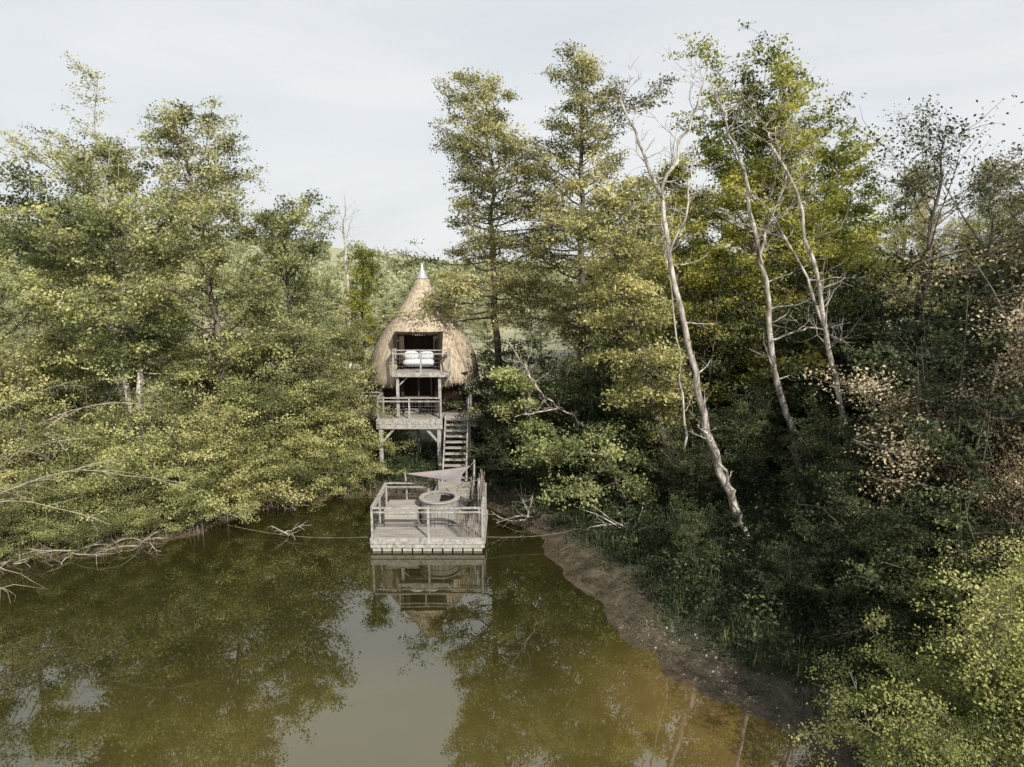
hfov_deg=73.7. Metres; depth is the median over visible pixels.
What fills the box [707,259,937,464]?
ivy bush
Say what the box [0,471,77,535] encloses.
willow bush
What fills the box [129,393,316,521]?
willow bush
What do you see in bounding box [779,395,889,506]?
ivy bush
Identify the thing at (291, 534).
fallen branch
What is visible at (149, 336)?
alder tree
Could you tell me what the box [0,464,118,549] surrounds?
willow bush
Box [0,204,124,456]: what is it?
alder tree
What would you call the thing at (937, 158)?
cherry tree
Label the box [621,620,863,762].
pebbles
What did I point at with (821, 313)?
dead tree
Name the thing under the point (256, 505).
willow bush
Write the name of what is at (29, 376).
willow bush
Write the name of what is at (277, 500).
willow bush
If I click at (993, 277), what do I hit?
alder tree
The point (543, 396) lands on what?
dead sapling
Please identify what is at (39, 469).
willow bush
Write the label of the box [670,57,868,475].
dead tree
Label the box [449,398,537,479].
ivy bush
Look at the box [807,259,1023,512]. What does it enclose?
ivy bush
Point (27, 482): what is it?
bare willow shrub
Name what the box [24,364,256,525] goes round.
willow bush
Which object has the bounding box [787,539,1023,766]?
willow shrub
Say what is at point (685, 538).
ivy bush
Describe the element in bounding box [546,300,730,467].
ivy bush
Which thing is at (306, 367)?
willow bush
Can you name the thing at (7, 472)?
willow bush
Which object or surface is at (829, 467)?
ivy bush
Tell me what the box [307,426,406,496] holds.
willow bush
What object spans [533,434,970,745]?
undergrowth
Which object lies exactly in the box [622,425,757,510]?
ivy bush
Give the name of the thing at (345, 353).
alder bush
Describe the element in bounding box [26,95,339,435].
alder tree
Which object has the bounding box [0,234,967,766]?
ground
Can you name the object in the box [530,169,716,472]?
alder tree
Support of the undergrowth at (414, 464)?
on the ground
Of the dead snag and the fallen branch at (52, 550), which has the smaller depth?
the fallen branch at (52, 550)
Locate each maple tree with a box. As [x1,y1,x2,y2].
[650,19,921,362]
[708,126,918,328]
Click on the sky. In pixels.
(335, 96)
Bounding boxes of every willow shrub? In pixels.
[0,380,191,603]
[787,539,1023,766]
[865,686,1023,766]
[888,529,1023,764]
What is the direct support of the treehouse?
on the ground
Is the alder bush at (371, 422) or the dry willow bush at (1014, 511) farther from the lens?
the alder bush at (371, 422)
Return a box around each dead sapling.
[501,334,607,472]
[633,212,691,470]
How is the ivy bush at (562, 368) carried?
on the ground
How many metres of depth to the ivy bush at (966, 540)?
15.32 m
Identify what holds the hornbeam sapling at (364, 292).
on the ground
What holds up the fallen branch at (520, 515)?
on the ground
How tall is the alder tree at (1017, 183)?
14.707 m
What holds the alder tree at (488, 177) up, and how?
on the ground
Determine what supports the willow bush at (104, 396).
on the ground
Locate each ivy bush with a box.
[426,348,623,462]
[434,306,573,470]
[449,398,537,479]
[459,335,652,484]
[482,410,601,493]
[524,333,696,481]
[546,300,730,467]
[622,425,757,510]
[629,243,813,459]
[630,269,860,442]
[657,495,742,574]
[685,383,806,488]
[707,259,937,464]
[738,531,861,614]
[749,414,905,539]
[753,469,977,620]
[757,242,987,474]
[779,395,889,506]
[781,322,1023,577]
[796,233,1023,476]
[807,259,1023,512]
[810,459,1023,661]
[847,603,973,702]
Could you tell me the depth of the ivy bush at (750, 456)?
25.05 m
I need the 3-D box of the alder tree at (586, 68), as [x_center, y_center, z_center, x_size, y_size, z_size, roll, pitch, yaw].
[2.357,-6.022,32.129,11.946,19.253,8.607,3,10,15]
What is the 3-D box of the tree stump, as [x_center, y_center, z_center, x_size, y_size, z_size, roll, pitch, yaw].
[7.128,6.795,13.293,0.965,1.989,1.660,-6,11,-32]
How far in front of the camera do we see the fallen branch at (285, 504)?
28.68 m
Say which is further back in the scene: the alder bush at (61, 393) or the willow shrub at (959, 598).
the alder bush at (61, 393)
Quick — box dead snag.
[329,196,361,369]
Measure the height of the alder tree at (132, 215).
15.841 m
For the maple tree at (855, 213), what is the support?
on the ground
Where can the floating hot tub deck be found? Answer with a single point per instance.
(441, 516)
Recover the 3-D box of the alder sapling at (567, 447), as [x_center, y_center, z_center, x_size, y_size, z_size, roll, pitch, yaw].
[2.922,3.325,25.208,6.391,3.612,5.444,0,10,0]
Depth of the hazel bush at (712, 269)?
30.09 m
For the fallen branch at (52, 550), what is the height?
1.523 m
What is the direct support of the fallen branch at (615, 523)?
on the ground
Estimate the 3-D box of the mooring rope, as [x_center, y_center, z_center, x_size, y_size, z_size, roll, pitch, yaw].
[-3.785,5.444,25.147,14.332,0.642,1.146,1,10,4]
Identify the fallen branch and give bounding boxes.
[0,543,45,569]
[13,534,120,565]
[96,528,165,552]
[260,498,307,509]
[266,520,308,538]
[486,484,542,527]
[574,496,649,538]
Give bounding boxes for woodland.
[0,162,1023,377]
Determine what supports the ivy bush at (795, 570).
on the ground
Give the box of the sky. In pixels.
[0,0,1023,262]
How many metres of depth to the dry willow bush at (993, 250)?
21.62 m
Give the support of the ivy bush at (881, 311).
on the ground
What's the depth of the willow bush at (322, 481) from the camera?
30.07 m
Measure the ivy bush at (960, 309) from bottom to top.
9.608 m
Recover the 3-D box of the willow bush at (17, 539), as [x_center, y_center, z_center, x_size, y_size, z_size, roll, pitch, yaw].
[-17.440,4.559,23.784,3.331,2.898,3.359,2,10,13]
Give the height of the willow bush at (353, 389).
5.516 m
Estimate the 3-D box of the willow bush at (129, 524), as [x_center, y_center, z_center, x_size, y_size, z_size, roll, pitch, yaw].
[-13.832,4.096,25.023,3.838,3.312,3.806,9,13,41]
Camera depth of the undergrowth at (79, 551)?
24.73 m
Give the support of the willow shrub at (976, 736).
on the ground
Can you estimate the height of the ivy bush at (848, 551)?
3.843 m
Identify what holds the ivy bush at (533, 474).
on the ground
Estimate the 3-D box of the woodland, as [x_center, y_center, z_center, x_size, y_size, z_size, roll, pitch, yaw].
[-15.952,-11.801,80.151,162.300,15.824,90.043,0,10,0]
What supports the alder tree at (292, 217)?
on the ground
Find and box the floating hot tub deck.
[370,459,487,550]
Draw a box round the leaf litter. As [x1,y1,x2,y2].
[510,504,893,766]
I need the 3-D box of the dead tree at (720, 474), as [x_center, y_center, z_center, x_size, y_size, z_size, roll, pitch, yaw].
[5.334,-2.359,22.034,5.821,16.182,2.656,0,10,0]
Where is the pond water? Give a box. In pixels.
[0,496,837,766]
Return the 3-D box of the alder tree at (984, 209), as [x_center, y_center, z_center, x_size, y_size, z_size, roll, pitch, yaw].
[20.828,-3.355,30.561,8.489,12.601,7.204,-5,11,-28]
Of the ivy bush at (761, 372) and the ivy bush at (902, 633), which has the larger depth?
the ivy bush at (761, 372)
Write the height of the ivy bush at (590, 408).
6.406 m
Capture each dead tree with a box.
[594,47,746,523]
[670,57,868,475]
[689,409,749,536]
[731,70,876,475]
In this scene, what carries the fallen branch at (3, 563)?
on the ground
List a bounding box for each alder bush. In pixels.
[2,291,159,442]
[128,295,320,445]
[143,302,276,446]
[268,307,407,442]
[328,349,424,456]
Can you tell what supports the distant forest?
on the ground
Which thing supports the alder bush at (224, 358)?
on the ground
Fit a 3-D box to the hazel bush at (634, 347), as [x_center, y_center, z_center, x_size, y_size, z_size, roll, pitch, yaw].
[5.213,-1.620,32.062,10.613,9.561,12.950,5,11,28]
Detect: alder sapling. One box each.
[483,364,593,439]
[505,419,663,516]
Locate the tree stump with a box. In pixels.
[829,670,902,765]
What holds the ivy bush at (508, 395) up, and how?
on the ground
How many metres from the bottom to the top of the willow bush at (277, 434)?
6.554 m
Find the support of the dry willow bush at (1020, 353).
on the ground
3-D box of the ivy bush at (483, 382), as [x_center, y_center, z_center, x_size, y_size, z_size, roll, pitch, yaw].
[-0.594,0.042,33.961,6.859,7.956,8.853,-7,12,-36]
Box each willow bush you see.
[0,311,133,491]
[0,327,209,493]
[0,394,142,537]
[0,399,83,500]
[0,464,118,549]
[0,468,78,562]
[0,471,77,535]
[1,414,167,539]
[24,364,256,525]
[80,455,194,545]
[93,316,305,493]
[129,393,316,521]
[137,438,258,534]
[184,356,377,501]
[204,317,408,466]
[219,436,329,509]
[219,444,306,518]
[257,358,413,468]
[261,375,414,493]
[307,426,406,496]
[794,142,1023,476]
[794,233,1023,616]
[925,426,1023,648]
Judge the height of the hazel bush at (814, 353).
9.312 m
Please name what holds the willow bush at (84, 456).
on the ground
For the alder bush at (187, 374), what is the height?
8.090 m
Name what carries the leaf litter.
on the ground
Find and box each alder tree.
[0,51,271,427]
[0,102,255,463]
[0,155,217,458]
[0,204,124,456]
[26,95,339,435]
[165,188,378,417]
[380,63,602,392]
[439,38,696,384]
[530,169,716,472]
[605,153,795,379]
[882,156,1023,378]
[956,150,1023,274]
[964,246,1023,327]
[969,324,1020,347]
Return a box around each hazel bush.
[514,248,740,445]
[550,245,905,455]
[640,219,972,434]
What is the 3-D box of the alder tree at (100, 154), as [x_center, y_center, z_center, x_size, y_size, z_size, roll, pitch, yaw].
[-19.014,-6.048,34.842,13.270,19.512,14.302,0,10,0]
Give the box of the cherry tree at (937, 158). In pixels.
[839,93,1023,359]
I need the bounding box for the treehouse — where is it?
[345,263,480,481]
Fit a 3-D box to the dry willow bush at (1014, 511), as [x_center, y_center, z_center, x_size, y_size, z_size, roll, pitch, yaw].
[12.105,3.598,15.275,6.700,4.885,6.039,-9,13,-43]
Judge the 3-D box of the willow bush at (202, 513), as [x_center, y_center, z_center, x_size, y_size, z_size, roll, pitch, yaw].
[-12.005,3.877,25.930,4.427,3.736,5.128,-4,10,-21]
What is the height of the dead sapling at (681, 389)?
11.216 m
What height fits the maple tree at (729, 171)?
19.050 m
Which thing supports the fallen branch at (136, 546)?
on the ground
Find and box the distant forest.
[0,220,974,326]
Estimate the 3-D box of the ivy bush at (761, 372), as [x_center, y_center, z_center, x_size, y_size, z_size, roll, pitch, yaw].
[10.305,-1.069,30.275,10.958,8.090,8.980,7,12,36]
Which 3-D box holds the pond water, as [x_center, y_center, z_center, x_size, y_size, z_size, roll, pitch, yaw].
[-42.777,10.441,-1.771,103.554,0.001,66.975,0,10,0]
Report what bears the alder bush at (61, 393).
on the ground
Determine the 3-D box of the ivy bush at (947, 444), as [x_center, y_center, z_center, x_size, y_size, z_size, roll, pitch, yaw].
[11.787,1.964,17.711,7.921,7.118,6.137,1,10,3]
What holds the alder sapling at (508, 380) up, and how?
on the ground
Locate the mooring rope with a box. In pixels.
[228,522,603,537]
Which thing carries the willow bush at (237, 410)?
on the ground
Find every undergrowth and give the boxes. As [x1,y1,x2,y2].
[0,427,409,568]
[353,433,613,514]
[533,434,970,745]
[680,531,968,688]
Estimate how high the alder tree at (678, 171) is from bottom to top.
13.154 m
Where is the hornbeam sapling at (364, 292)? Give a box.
[321,240,386,394]
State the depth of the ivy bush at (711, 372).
28.70 m

